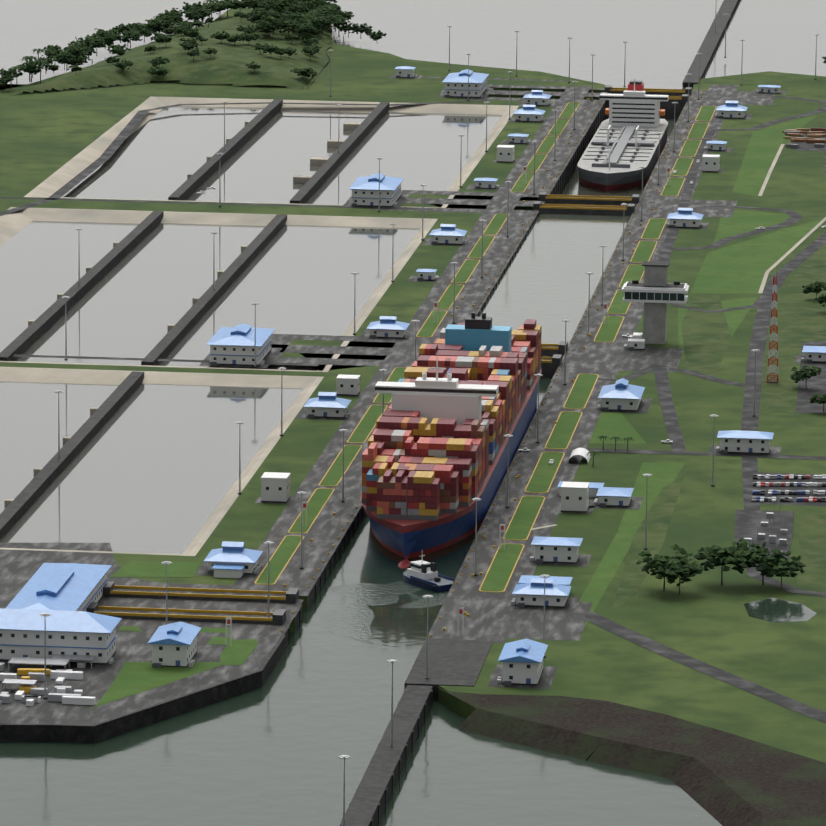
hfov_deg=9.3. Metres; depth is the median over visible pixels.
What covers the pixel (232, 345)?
building
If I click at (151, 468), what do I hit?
basin water
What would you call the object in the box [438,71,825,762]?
ground
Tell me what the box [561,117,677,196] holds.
chamber water
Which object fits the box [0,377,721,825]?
channel water
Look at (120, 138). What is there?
berm roads
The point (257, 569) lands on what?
building plant units
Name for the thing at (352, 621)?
wake water
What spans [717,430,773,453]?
building
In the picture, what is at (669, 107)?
gate
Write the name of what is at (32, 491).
basin dividers
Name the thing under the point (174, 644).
building
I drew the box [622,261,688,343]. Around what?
control tower
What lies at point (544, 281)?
chamber water
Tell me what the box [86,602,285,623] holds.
gate
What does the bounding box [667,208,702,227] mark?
building
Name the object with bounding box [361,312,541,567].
container ship
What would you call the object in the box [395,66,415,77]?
building
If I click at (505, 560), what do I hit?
island grass
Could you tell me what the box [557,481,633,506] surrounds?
building
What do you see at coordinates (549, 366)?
gate
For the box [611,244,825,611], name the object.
rough grass
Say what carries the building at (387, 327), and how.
on the ground at (46, 135)
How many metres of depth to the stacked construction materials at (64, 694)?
1887.10 m
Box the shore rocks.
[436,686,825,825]
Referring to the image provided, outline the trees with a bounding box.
[0,0,825,594]
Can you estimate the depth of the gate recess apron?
2542.93 m
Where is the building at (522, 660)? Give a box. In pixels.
[498,639,547,684]
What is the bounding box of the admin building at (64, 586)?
[5,563,111,611]
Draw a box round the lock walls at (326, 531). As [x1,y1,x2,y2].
[244,89,707,645]
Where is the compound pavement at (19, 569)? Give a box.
[0,543,302,724]
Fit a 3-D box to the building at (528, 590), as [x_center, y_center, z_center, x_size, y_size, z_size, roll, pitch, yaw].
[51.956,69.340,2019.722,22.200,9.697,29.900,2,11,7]
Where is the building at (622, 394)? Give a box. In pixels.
[598,378,644,410]
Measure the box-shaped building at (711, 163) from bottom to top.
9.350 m
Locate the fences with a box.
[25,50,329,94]
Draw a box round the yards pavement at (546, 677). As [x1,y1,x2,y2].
[0,75,800,688]
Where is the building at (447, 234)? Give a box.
[429,224,467,244]
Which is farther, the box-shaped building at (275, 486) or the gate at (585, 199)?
the gate at (585, 199)
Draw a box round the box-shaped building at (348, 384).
[336,374,359,395]
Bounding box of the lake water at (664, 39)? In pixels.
[0,0,825,88]
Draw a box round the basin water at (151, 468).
[0,106,501,553]
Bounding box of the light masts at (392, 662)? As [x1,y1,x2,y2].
[40,12,817,825]
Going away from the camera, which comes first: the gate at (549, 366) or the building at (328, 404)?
the building at (328, 404)
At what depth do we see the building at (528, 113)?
3357.41 m
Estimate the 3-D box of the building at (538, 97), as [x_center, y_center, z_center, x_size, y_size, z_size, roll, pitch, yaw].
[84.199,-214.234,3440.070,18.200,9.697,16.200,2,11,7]
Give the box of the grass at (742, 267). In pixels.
[579,115,822,624]
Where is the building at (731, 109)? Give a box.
[716,101,747,117]
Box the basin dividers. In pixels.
[0,99,389,539]
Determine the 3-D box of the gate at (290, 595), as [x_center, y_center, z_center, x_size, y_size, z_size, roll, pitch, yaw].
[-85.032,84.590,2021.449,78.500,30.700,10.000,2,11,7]
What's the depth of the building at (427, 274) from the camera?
2748.85 m
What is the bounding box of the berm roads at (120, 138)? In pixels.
[0,100,488,365]
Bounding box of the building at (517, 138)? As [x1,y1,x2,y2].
[507,133,528,143]
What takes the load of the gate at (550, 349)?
on the lock walls at (326, 531)
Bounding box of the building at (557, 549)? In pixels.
[531,536,582,562]
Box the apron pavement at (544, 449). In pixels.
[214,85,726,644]
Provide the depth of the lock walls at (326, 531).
2441.20 m
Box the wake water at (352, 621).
[321,581,447,641]
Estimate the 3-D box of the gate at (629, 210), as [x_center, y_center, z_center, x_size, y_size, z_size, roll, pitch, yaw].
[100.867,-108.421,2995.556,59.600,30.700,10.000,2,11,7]
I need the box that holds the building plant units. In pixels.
[109,75,811,685]
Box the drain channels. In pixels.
[532,144,825,529]
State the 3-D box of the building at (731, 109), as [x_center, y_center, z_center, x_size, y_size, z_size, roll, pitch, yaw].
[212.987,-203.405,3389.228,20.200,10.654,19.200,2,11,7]
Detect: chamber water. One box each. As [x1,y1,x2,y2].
[478,213,629,356]
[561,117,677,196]
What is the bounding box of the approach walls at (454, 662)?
[0,0,739,825]
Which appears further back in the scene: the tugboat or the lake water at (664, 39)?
the lake water at (664, 39)
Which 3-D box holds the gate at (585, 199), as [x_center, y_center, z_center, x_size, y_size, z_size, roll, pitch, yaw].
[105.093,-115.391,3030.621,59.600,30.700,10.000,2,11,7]
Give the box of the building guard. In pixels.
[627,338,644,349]
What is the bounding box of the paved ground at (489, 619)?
[197,85,775,644]
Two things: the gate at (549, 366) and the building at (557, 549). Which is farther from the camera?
the gate at (549, 366)
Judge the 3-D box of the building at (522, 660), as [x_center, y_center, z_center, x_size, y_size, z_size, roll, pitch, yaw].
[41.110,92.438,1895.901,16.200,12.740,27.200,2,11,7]
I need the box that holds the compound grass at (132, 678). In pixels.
[83,561,257,710]
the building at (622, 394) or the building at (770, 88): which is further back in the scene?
the building at (770, 88)
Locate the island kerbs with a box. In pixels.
[255,102,716,591]
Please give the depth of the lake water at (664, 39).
3846.30 m
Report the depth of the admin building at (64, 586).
1981.65 m
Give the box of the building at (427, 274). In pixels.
[416,269,436,279]
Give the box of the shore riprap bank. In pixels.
[457,708,762,825]
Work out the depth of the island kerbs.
2404.40 m
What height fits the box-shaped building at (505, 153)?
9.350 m
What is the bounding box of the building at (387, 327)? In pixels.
[366,316,409,337]
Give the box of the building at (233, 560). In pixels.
[204,541,262,577]
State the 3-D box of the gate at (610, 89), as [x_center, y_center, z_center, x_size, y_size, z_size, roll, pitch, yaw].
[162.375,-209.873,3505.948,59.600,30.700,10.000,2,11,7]
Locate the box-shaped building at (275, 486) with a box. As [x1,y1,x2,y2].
[261,472,290,502]
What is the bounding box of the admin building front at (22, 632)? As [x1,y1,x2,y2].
[0,608,121,663]
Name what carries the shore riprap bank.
on the ground at (704, 617)
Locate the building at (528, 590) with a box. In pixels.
[512,575,572,606]
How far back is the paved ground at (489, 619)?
2388.97 m
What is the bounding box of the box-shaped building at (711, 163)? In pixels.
[702,154,719,171]
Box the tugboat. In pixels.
[403,555,454,591]
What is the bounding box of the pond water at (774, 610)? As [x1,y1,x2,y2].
[744,598,816,622]
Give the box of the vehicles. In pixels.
[196,160,825,501]
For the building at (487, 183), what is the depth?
3070.51 m
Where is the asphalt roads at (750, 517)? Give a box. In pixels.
[574,95,825,722]
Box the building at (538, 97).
[523,90,551,105]
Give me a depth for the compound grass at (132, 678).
1914.22 m
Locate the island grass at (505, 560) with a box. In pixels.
[256,103,715,591]
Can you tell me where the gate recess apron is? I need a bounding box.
[102,84,577,629]
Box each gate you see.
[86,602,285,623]
[103,582,298,602]
[533,201,634,215]
[539,192,639,206]
[541,341,567,355]
[541,354,561,376]
[601,92,687,118]
[605,85,691,95]
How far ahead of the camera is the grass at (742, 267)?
2773.04 m
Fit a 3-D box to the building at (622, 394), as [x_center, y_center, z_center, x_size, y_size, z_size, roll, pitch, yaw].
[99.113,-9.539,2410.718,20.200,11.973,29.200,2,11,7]
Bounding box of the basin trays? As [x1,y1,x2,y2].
[0,96,518,555]
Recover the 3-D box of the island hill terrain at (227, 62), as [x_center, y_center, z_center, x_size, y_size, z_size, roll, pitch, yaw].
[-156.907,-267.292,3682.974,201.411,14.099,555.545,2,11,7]
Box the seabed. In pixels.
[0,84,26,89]
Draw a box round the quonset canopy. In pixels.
[568,448,590,461]
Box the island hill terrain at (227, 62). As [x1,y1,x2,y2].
[0,9,332,97]
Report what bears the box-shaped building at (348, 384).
on the ground at (46, 135)
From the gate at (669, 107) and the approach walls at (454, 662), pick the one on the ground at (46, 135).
the approach walls at (454, 662)
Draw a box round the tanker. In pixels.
[577,78,668,191]
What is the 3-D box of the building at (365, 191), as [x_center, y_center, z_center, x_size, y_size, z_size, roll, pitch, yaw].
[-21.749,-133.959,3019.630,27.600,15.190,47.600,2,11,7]
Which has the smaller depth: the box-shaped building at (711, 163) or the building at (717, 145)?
the box-shaped building at (711, 163)
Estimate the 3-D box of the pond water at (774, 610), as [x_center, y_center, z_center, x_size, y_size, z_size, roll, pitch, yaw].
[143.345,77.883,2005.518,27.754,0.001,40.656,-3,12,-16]
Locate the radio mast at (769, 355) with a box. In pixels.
[767,277,778,382]
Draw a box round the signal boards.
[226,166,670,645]
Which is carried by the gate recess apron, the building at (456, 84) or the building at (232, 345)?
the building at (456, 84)
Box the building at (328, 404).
[304,392,351,417]
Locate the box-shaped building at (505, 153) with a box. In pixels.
[497,145,514,161]
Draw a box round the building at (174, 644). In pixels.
[147,621,200,666]
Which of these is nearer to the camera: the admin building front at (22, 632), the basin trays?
the admin building front at (22, 632)
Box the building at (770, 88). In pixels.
[758,85,780,92]
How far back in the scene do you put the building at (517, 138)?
3257.44 m
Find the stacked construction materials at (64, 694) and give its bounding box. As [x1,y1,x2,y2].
[0,128,825,705]
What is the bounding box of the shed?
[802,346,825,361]
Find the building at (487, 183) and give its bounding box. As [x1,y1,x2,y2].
[474,178,497,188]
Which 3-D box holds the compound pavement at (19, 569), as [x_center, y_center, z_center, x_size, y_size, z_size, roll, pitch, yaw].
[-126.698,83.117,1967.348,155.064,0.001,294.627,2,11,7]
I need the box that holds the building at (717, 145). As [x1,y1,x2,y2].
[706,141,726,150]
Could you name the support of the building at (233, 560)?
on the ground at (46, 135)
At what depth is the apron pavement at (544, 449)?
2400.55 m
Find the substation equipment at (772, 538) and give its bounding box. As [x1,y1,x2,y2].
[744,502,793,556]
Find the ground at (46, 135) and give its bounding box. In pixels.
[0,1,605,723]
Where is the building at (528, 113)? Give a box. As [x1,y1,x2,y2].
[513,104,544,121]
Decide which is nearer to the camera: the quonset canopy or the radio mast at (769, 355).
the quonset canopy
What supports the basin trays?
on the ground at (46, 135)

